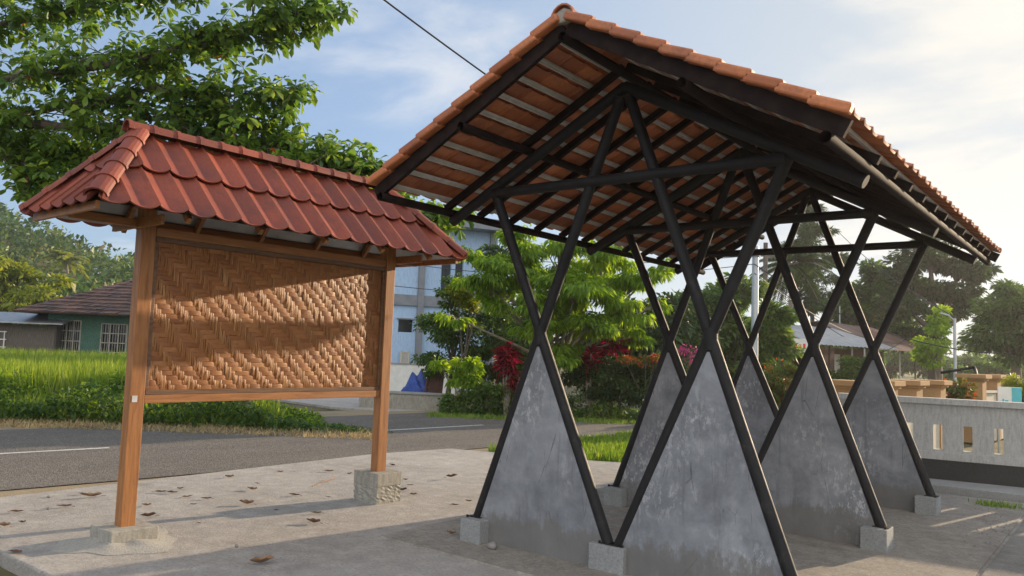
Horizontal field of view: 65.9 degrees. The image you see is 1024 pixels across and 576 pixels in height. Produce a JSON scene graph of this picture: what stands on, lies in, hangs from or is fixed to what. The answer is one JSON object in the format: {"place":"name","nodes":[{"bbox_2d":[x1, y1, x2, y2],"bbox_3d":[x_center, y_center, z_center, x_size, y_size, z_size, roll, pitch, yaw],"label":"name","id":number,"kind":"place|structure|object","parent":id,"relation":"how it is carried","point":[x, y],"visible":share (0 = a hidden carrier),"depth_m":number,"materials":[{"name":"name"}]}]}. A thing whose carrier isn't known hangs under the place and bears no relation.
{"place":"outdoors","nodes":[
{"label":"outdoors","id":0,"kind":"place"},
{"bbox_2d":[1,238,518,364],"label":"hill","id":1,"kind":"structure","parent":0,"point":[41,264],"depth_m":135.59,"materials":[{"name":"green plant"}]},
{"bbox_2d":[0,202,504,331],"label":"hillside wood","id":2,"kind":"object","parent":1,"relation":"on","point":[26,238],"visible":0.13,"depth_m":130.84,"materials":[{"name":"green plant"}]},
{"bbox_2d":[273,397,424,410],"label":"driveway","id":3,"kind":"structure","parent":0,"point":[341,403],"depth_m":21.43,"materials":[{"name":"concrete"}]},
{"bbox_2d":[359,391,445,410],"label":"planter wall","id":4,"kind":"structure","parent":3,"relation":"on","point":[426,401],"depth_m":20.31,"materials":[{"name":"concrete"}]},
{"bbox_2d":[401,368,427,391],"bbox_3d":[-2.636,2.645,22.137,1.000,0.790,0.600,-1,-6,38],"label":"tarpaulin","id":5,"kind":"object","parent":3,"relation":"on","point":[416,383],"visible":0.59,"depth_m":21.97,"materials":[{"name":"blue plastic"}]},
{"bbox_2d":[389,362,454,393],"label":"garden wall","id":6,"kind":"structure","parent":3,"relation":"on","point":[400,373],"depth_m":25.87,"materials":[{"name":"white paint"}]},
{"bbox_2d":[424,371,443,392],"bbox_3d":[-2.120,2.560,21.544,0.550,0.708,0.075,2,-5,4],"label":"leaning frame","id":7,"kind":"object","parent":3,"relation":"on","point":[435,385],"visible":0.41,"depth_m":21.54,"materials":[{"name":"brown wood"}]},
{"bbox_2d":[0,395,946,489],"bbox_3d":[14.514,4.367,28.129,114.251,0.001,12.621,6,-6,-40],"label":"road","id":8,"kind":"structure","parent":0,"point":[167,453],"depth_m":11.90,"materials":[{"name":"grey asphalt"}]},
{"bbox_2d":[0,417,606,453],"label":"road marking","id":9,"kind":"object","parent":8,"relation":"on","point":[108,447],"visible":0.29,"depth_m":11.12,"materials":[{"name":"paint"}]},
{"bbox_2d":[0,394,946,496],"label":"verge","id":10,"kind":"structure","parent":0,"point":[11,492],"depth_m":9.30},
{"bbox_2d":[0,414,372,439],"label":"dry grass strip","id":11,"kind":"object","parent":10,"relation":"on","point":[50,423],"visible":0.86,"depth_m":13.95,"materials":[{"name":"brown plant"}]},
{"bbox_2d":[281,421,392,433],"bbox_3d":[-3.299,2.689,14.944,2.358,0.400,1.339,2,-5,-2],"label":"verge ground cover","id":12,"kind":"object","parent":10,"relation":"on","point":[337,427],"visible":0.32,"depth_m":14.59,"materials":[{"name":"green plant"}]},
{"bbox_2d":[428,355,485,408],"bbox_3d":[-1.368,2.473,19.657,1.606,1.634,1.008,1,-5,10],"label":"shrub","id":13,"kind":"object","parent":10,"relation":"on","point":[468,374],"visible":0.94,"depth_m":19.48,"materials":[{"name":"green plant"}]},
{"bbox_2d":[408,272,530,393],"bbox_3d":[-0.940,1.548,21.996,3.906,3.894,2.064,3,-5,-12],"label":"tree","id":14,"kind":"object","parent":10,"relation":"on","point":[447,336],"visible":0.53,"depth_m":21.57,"materials":[{"name":"green plant"}]},
{"bbox_2d":[440,380,515,413],"bbox_3d":[-0.560,2.768,19.242,2.447,1.039,1.041,2,-5,1],"label":"shrub","id":15,"kind":"object","parent":10,"relation":"on","point":[484,391],"visible":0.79,"depth_m":19.15,"materials":[{"name":"green plant"}]},
{"bbox_2d":[0,449,1023,575],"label":"forecourt","id":16,"kind":"structure","parent":10,"relation":"on","point":[344,539],"depth_m":6.95,"materials":[{"name":"concrete"}]},
{"bbox_2d":[0,522,11,526],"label":"fallen leaf","id":17,"kind":"object","parent":16,"relation":"on","point":[4,523],"visible":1,"depth_m":6.39,"materials":[{"name":"brown plant"}]},
{"bbox_2d":[82,492,105,495],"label":"fallen leaf","id":18,"kind":"object","parent":16,"relation":"on","point":[92,494],"visible":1,"depth_m":7.69,"materials":[{"name":"brown plant"}]},
{"bbox_2d":[140,512,155,515],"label":"fallen leaf","id":19,"kind":"object","parent":16,"relation":"on","point":[148,514],"visible":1,"depth_m":6.92,"materials":[{"name":"brown plant"}]},
{"bbox_2d":[18,118,467,554],"bbox_3d":[-2.200,0.418,7.154,1.403,3.287,3.805,-2,-6,40],"label":"notice board","id":20,"kind":"object","parent":16,"relation":"on","point":[268,280],"visible":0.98,"depth_m":6.86,"materials":[{"name":"brown wood"}]},
{"bbox_2d":[239,499,256,504],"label":"fallen leaf","id":21,"kind":"object","parent":16,"relation":"on","point":[247,501],"visible":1,"depth_m":7.60,"materials":[{"name":"brown plant"}]},
{"bbox_2d":[244,554,273,564],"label":"fallen leaf","id":22,"kind":"object","parent":16,"relation":"on","point":[262,559],"visible":1,"depth_m":5.59,"materials":[{"name":"brown plant"}]},
{"bbox_2d":[307,518,322,523],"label":"fallen leaf","id":23,"kind":"object","parent":16,"relation":"on","point":[314,520],"visible":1,"depth_m":6.91,"materials":[{"name":"brown plant"}]},
{"bbox_2d":[379,487,1023,575],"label":"pavilion floor","id":24,"kind":"structure","parent":16,"relation":"on","point":[926,545],"depth_m":6.56,"materials":[{"name":"concrete"}]},
{"bbox_2d":[487,541,496,549],"bbox_3d":[-0.152,2.022,6.199,0.081,0.066,0.073,-1,-6,38],"label":"stone","id":25,"kind":"object","parent":24,"relation":"on","point":[492,545],"visible":1,"depth_m":6.17,"materials":[{"name":"grey stone"}]},
{"bbox_2d":[367,3,1002,575],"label":"pavilion","id":26,"kind":"structure","parent":24,"relation":"on","point":[565,119],"depth_m":6.32,"materials":[{"name":"black paint"}]},
{"bbox_2d":[957,508,1013,546],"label":"gravel crumbs","id":27,"kind":"object","parent":24,"relation":"on","point":[990,528],"visible":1,"depth_m":7.54,"materials":[{"name":"gravel"}]},
{"bbox_2d":[968,497,1023,509],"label":"grass tuft","id":28,"kind":"object","parent":24,"relation":"on","point":[993,503],"visible":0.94,"depth_m":8.91,"materials":[{"name":"green plant"}]},
{"bbox_2d":[426,410,635,424],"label":"verge grass","id":29,"kind":"structure","parent":10,"relation":"on","point":[503,417],"depth_m":18.55,"materials":[{"name":"green plant"}]},
{"bbox_2d":[436,384,640,420],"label":"garden undergrowth","id":30,"kind":"object","parent":10,"relation":"on","point":[600,408],"visible":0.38,"depth_m":19.20,"materials":[{"name":"green plant"}]},
{"bbox_2d":[433,224,675,374],"bbox_3d":[1.188,0.897,19.164,3.614,4.895,6.223,-26,-28,80],"label":"tree","id":31,"kind":"object","parent":10,"relation":"on","point":[600,283],"visible":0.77,"depth_m":18.93,"materials":[{"name":"green plant"}]},
{"bbox_2d":[477,243,723,401],"bbox_3d":[2.351,0.967,26.782,9.202,6.045,5.351,0,-5,20],"label":"tree","id":32,"kind":"object","parent":10,"relation":"on","point":[689,328],"visible":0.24,"depth_m":26.18,"materials":[{"name":"green plant"}]},
{"bbox_2d":[615,353,659,397],"bbox_3d":[3.079,2.479,19.173,1.309,1.865,0.621,3,-5,-16],"label":"tree","id":33,"kind":"object","parent":10,"relation":"on","point":[646,361],"visible":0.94,"depth_m":19.17,"materials":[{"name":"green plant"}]},
{"bbox_2d":[676,344,697,369],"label":"cordyline plant","id":34,"kind":"object","parent":10,"relation":"on","point":[680,352],"visible":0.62,"depth_m":22.00,"materials":[{"name":"plant"}]},
{"bbox_2d":[664,270,769,379],"bbox_3d":[7.280,1.832,29.788,4.346,5.154,4.282,-1,-6,38],"label":"tree","id":35,"kind":"object","parent":10,"relation":"on","point":[732,345],"visible":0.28,"depth_m":29.54,"materials":[{"name":"green plant"}]},
{"bbox_2d":[751,246,759,358],"bbox_3d":[6.770,1.274,22.045,0.260,4.904,0.260,-1,-6,38],"label":"utility pole","id":36,"kind":"object","parent":10,"relation":"on","point":[755,289],"visible":0.27,"depth_m":22.06,"materials":[{"name":"grey paint"}]},
{"bbox_2d":[383,0,485,74],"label":"overhead wire","id":37,"kind":"object","parent":36,"relation":"attached to","point":[418,25],"visible":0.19,"depth_m":15.27,"materials":[{"name":"rubber"}]},
{"bbox_2d":[426,264,752,274],"bbox_3d":[0.873,-0.700,23.987,12.410,0.688,0.020,1,-5,19],"label":"overhead wire","id":38,"kind":"object","parent":36,"relation":"attached to","point":[512,274],"visible":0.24,"depth_m":24.70,"materials":[{"name":"rubber"}]},
{"bbox_2d":[754,273,900,343],"bbox_3d":[11.743,0.997,27.997,0.025,1.536,15.796,-2,-6,40],"label":"overhead wire","id":39,"kind":"object","parent":36,"relation":"attached to","point":[814,314],"visible":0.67,"depth_m":25.65,"materials":[{"name":"rubber"}]},
{"bbox_2d":[754,264,1014,354],"bbox_3d":[9.737,0.503,21.000,6.344,2.304,0.029,1,-5,17],"label":"overhead wire","id":40,"kind":"object","parent":36,"relation":"attached to","point":[892,333],"visible":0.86,"depth_m":20.73,"materials":[{"name":"rubber"}]},
{"bbox_2d":[956,278,1023,380],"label":"tree","id":41,"kind":"object","parent":10,"relation":"on","point":[1001,317],"visible":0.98,"depth_m":37.77,"materials":[{"name":"green plant"}]},
{"bbox_2d":[0,367,1003,575],"bbox_3d":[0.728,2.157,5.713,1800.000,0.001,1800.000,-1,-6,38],"label":"ground","id":42,"kind":"structure","parent":0,"point":[967,447],"depth_m":20.71,"materials":[{"name":"soil"}]},
{"bbox_2d":[0,312,72,352],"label":"shed","id":43,"kind":"structure","parent":42,"relation":"on","point":[34,337],"depth_m":39.45,"materials":[{"name":"white paint"}]},
{"bbox_2d":[13,329,55,352],"bbox_3d":[-23.865,2.895,39.420,1.900,1.600,0.050,3,-5,-7],"label":"door","id":44,"kind":"structure","parent":43,"relation":"in","point":[33,339],"depth_m":39.42,"materials":[{"name":"grey metal"}]},
{"bbox_2d":[0,255,78,323],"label":"tree","id":45,"kind":"object","parent":42,"relation":"on","point":[12,272],"visible":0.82,"depth_m":61.28,"materials":[{"name":"green plant"}]},
{"bbox_2d":[0,345,126,377],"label":"rice crop","id":46,"kind":"object","parent":42,"relation":"on","point":[37,356],"visible":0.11,"depth_m":26.06,"materials":[{"name":"green plant"}]},
{"bbox_2d":[39,250,91,280],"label":"palm tree","id":47,"kind":"object","parent":42,"relation":"on","point":[65,258],"visible":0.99,"depth_m":104.73,"materials":[{"name":"green plant"}]},
{"bbox_2d":[12,280,132,355],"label":"green house","id":48,"kind":"structure","parent":42,"relation":"on","point":[100,317],"depth_m":40.40,"materials":[{"name":"paint"}]},
{"bbox_2d":[59,320,81,351],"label":"window","id":49,"kind":"structure","parent":48,"relation":"in","point":[71,336],"depth_m":40.32,"materials":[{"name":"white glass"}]},
{"bbox_2d":[99,323,127,352],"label":"window","id":50,"kind":"structure","parent":48,"relation":"in","point":[113,337],"depth_m":40.59,"materials":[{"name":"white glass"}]},
{"bbox_2d":[0,358,167,403],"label":"rice crop front","id":51,"kind":"object","parent":42,"relation":"on","point":[59,379],"visible":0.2,"depth_m":16.71,"materials":[{"name":"green plant"}]},
{"bbox_2d":[0,387,296,428],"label":"verge stalks","id":52,"kind":"object","parent":42,"relation":"on","point":[274,408],"visible":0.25,"depth_m":14.92,"materials":[{"name":"green plant"}]},
{"bbox_2d":[0,363,328,431],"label":"verge weeds","id":53,"kind":"object","parent":42,"relation":"on","point":[109,396],"depth_m":14.57,"materials":[{"name":"green plant"}]},
{"bbox_2d":[0,0,476,241],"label":"almond tree","id":54,"kind":"object","parent":42,"relation":"on","point":[35,155],"visible":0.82,"depth_m":11.80,"materials":[{"name":"green plant"}]},
{"bbox_2d":[391,219,502,390],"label":"blue building","id":55,"kind":"structure","parent":42,"relation":"on","point":[410,304],"depth_m":31.35,"materials":[{"name":"paint"}]},
{"bbox_2d":[400,351,408,362],"bbox_3d":[-4.199,2.775,30.859,0.350,0.620,0.050,4,-5,-23],"label":"window frame","id":56,"kind":"structure","parent":55,"relation":"in","point":[401,352],"depth_m":30.84,"materials":[{"name":"beige paint"}]},
{"bbox_2d":[397,318,414,331],"bbox_3d":[-4.206,1.466,31.161,0.729,0.555,0.245,4,-5,-23],"label":"window","id":57,"kind":"structure","parent":55,"relation":"in","point":[403,326],"depth_m":31.23,"materials":[{"name":"grey glass"}]},
{"bbox_2d":[441,264,449,289],"bbox_3d":[-2.714,-0.665,32.048,0.417,1.850,0.030,4,-5,-23],"label":"window","id":58,"kind":"structure","parent":55,"relation":"in","point":[444,272],"depth_m":32.02,"materials":[{"name":"grey glass"}]},
{"bbox_2d":[455,261,461,279],"bbox_3d":[-2.206,-0.630,32.261,0.343,1.850,0.030,4,-5,-23],"label":"window","id":59,"kind":"structure","parent":55,"relation":"in","point":[458,266],"depth_m":32.26,"materials":[{"name":"grey glass"}]},
{"bbox_2d":[442,284,481,406],"bbox_3d":[-1.239,1.582,20.751,1.361,3.597,0.881,3,-5,-6],"label":"tree","id":60,"kind":"object","parent":42,"relation":"on","point":[465,298],"visible":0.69,"depth_m":20.80,"materials":[{"name":"green plant"}]},
{"bbox_2d":[489,340,524,414],"bbox_3d":[-0.119,2.225,19.129,0.926,1.940,0.882,-1,-6,38],"label":"cordyline plant","id":61,"kind":"object","parent":42,"relation":"on","point":[507,359],"visible":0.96,"depth_m":19.09,"materials":[{"name":"red plant"}]},
{"bbox_2d":[488,429,632,461],"bbox_3d":[3.353,2.896,15.319,2.645,0.240,9.342,-1,-6,38],"label":"grass patch","id":62,"kind":"object","parent":42,"relation":"on","point":[607,447],"visible":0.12,"depth_m":12.96,"materials":[{"name":"green plant"}]},
{"bbox_2d":[575,342,606,415],"bbox_3d":[1.921,2.312,19.495,0.830,1.971,0.749,-1,-5,31],"label":"cordyline plant","id":63,"kind":"object","parent":42,"relation":"on","point":[589,355],"visible":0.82,"depth_m":19.42,"materials":[{"name":"red plant"}]},
{"bbox_2d":[595,336,631,418],"bbox_3d":[2.552,2.153,19.854,1.002,2.392,0.989,-1,-6,38],"label":"cordyline plant","id":64,"kind":"object","parent":42,"relation":"on","point":[612,348],"visible":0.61,"depth_m":19.77,"materials":[{"name":"red plant"}]},
{"bbox_2d":[560,350,690,417],"bbox_3d":[2.980,2.474,19.568,3.567,1.942,1.992,3,-5,-16],"label":"shrub","id":65,"kind":"object","parent":42,"relation":"on","point":[607,383],"visible":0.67,"depth_m":19.29,"materials":[{"name":"green plant"}]},
{"bbox_2d":[760,242,774,299],"bbox_3d":[11.566,1.458,36.123,1.502,7.114,0.236,2,-5,-2],"label":"utility pole","id":66,"kind":"object","parent":42,"relation":"on","point":[765,261],"visible":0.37,"depth_m":36.26,"materials":[{"name":"grey concrete"}]},
{"bbox_2d":[734,300,805,372],"bbox_3d":[8.481,2.248,25.983,2.417,3.802,1.965,2,-5,-5],"label":"tree","id":67,"kind":"object","parent":42,"relation":"on","point":[776,332],"visible":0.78,"depth_m":25.56,"materials":[{"name":"green plant"}]},
{"bbox_2d":[762,357,797,408],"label":"tree","id":68,"kind":"object","parent":42,"relation":"on","point":[778,384],"visible":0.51,"depth_m":17.29,"materials":[{"name":"green plant"}]},
{"bbox_2d":[748,253,838,308],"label":"palm tree","id":69,"kind":"object","parent":42,"relation":"on","point":[804,262],"visible":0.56,"depth_m":44.13,"materials":[{"name":"green plant"}]},
{"bbox_2d":[720,325,899,380],"bbox_3d":[12.180,3.153,33.403,6.931,3.230,5.400,6,-6,-41],"label":"market stall","id":70,"kind":"object","parent":42,"relation":"on","point":[831,337],"visible":0.21,"depth_m":33.06,"materials":[{"name":"white paint"}]},
{"bbox_2d":[763,272,841,335],"bbox_3d":[13.117,0.846,34.500,4.546,3.451,0.025,-1,-6,37],"label":"overhead wire","id":71,"kind":"object","parent":70,"relation":"attached to","point":[790,298],"visible":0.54,"depth_m":35.09,"materials":[{"name":"rubber"}]},
{"bbox_2d":[780,203,859,322],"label":"pine tree","id":72,"kind":"object","parent":42,"relation":"on","point":[808,233],"visible":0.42,"depth_m":54.42,"materials":[{"name":"green plant"}]},
{"bbox_2d":[828,355,865,379],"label":"tree","id":73,"kind":"object","parent":42,"relation":"on","point":[850,371],"visible":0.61,"depth_m":29.72,"materials":[{"name":"green plant"}]},
{"bbox_2d":[821,345,889,362],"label":"tree","id":74,"kind":"object","parent":42,"relation":"on","point":[885,359],"visible":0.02,"depth_m":73.56,"materials":[{"name":"green plant"}]},
{"bbox_2d":[810,321,915,379],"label":"market stall","id":75,"kind":"object","parent":42,"relation":"on","point":[904,345],"visible":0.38,"depth_m":41.46,"materials":[{"name":"white paint"}]},
{"bbox_2d":[834,354,839,372],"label":"door","id":76,"kind":"structure","parent":75,"relation":"in","point":[836,356],"depth_m":40.71,"materials":[{"name":"white paint"}]},
{"bbox_2d":[816,257,922,350],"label":"tree","id":77,"kind":"object","parent":42,"relation":"on","point":[870,286],"visible":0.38,"depth_m":51.25,"materials":[{"name":"green plant"}]},
{"bbox_2d":[832,379,952,448],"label":"boundary wall","id":78,"kind":"structure","parent":42,"relation":"on","point":[924,388],"depth_m":14.04,"materials":[{"name":"brown paint"}]},
{"bbox_2d":[884,350,952,378],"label":"tree","id":79,"kind":"object","parent":42,"relation":"on","point":[891,366],"visible":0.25,"depth_m":84.14,"materials":[{"name":"green plant"}]},
{"bbox_2d":[909,304,952,379],"bbox_3d":[19.123,3.016,35.993,1.997,4.621,2.189,-1,-6,38],"label":"tree","id":80,"kind":"object","parent":42,"relation":"on","point":[939,328],"visible":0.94,"depth_m":35.82,"materials":[{"name":"green plant"}]},
{"bbox_2d":[870,232,1008,379],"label":"tree","id":81,"kind":"object","parent":42,"relation":"on","point":[954,296],"visible":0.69,"depth_m":45.45,"materials":[{"name":"green plant"}]},
{"bbox_2d":[912,350,980,379],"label":"tree","id":82,"kind":"object","parent":42,"relation":"on","point":[924,374],"visible":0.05,"depth_m":85.07,"materials":[{"name":"green plant"}]},
{"bbox_2d":[940,312,956,389],"bbox_3d":[13.264,2.431,23.982,0.463,3.373,0.110,2,-5,5],"label":"street lamp","id":83,"kind":"object","parent":42,"relation":"on","point":[954,350],"visible":0.71,"depth_m":23.99,"materials":[{"name":"white metal"}]},
{"bbox_2d":[835,228,955,317],"bbox_3d":[14.922,-1.064,32.001,0.025,5.334,15.870,1,-5,10],"label":"overhead wire","id":84,"kind":"object","parent":83,"relation":"attached to","point":[897,281],"visible":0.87,"depth_m":29.57,"materials":[{"name":"rubber"}]},
{"bbox_2d":[939,377,982,399],"bbox_3d":[9.315,2.637,16.481,0.804,1.575,0.891,4,-5,-22],"label":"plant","id":85,"kind":"object","parent":42,"relation":"on","point":[962,391],"visible":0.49,"depth_m":16.34,"materials":[{"name":"green plant"}]},
{"bbox_2d":[943,359,1023,385],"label":"tree","id":86,"kind":"object","parent":42,"relation":"on","point":[984,367],"visible":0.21,"depth_m":60.08,"materials":[{"name":"green plant"}]},
{"bbox_2d":[955,374,1019,442],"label":"boundary wall","id":87,"kind":"structure","parent":42,"relation":"on","point":[988,384],"depth_m":17.26,"materials":[{"name":"brown paint"}]},
{"bbox_2d":[940,366,977,373],"bbox_3d":[10.344,2.311,18.151,0.782,1.059,2.158,0,-5,25],"label":"bent pipe","id":88,"kind":"object","parent":87,"relation":"attached to","point":[961,369],"visible":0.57,"depth_m":18.98,"materials":[{"name":"black metal"}]},
{"bbox_2d":[958,350,1023,367],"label":"tree","id":89,"kind":"object","parent":42,"relation":"on","point":[968,358],"visible":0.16,"depth_m":81.26,"materials":[{"name":"green plant"}]},
{"bbox_2d":[997,387,1021,453],"bbox_3d":[8.764,2.403,13.918,0.420,1.310,0.064,2,-5,0],"label":"sign board","id":90,"kind":"object","parent":42,"relation":"on","point":[1009,394],"visible":0.45,"depth_m":13.93,"materials":[{"name":"white paint"}]},
{"bbox_2d":[1000,373,1023,401],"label":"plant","id":91,"kind":"object","parent":42,"relation":"on","point":[1011,382],"visible":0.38,"depth_m":15.64,"materials":[{"name":"green plant"}]},
{"bbox_2d":[0,0,1023,364],"label":"sky","id":92,"kind":"structure","parent":0,"point":[942,81],"materials":[{"name":"blue"}]},
{"bbox_2d":[793,338,807,351],"bbox_3d":[10.352,2.161,28.997,1.000,0.620,0.026,2,-5,3],"label":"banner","id":93,"kind":"object","parent":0,"point":[803,343],"visible":0.19,"depth_m":28.99,"materials":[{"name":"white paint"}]},
{"bbox_2d":[929,478,1023,502],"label":"pavement","id":94,"kind":"structure","parent":0,"point":[988,491],"depth_m":9.87,"materials":[{"name":"concrete"}]},
{"bbox_2d":[837,393,1023,487],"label":"parapet wall","id":95,"kind":"structure","parent":94,"relation":"on","point":[982,462],"depth_m":10.40,"materials":[{"name":"grey paint"}]},
{"bbox_2d":[981,520,1023,575],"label":"ramp","id":96,"kind":"structure","parent":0,"point":[1008,559],"depth_m":6.42,"materials":[{"name":"concrete"}]}
]}

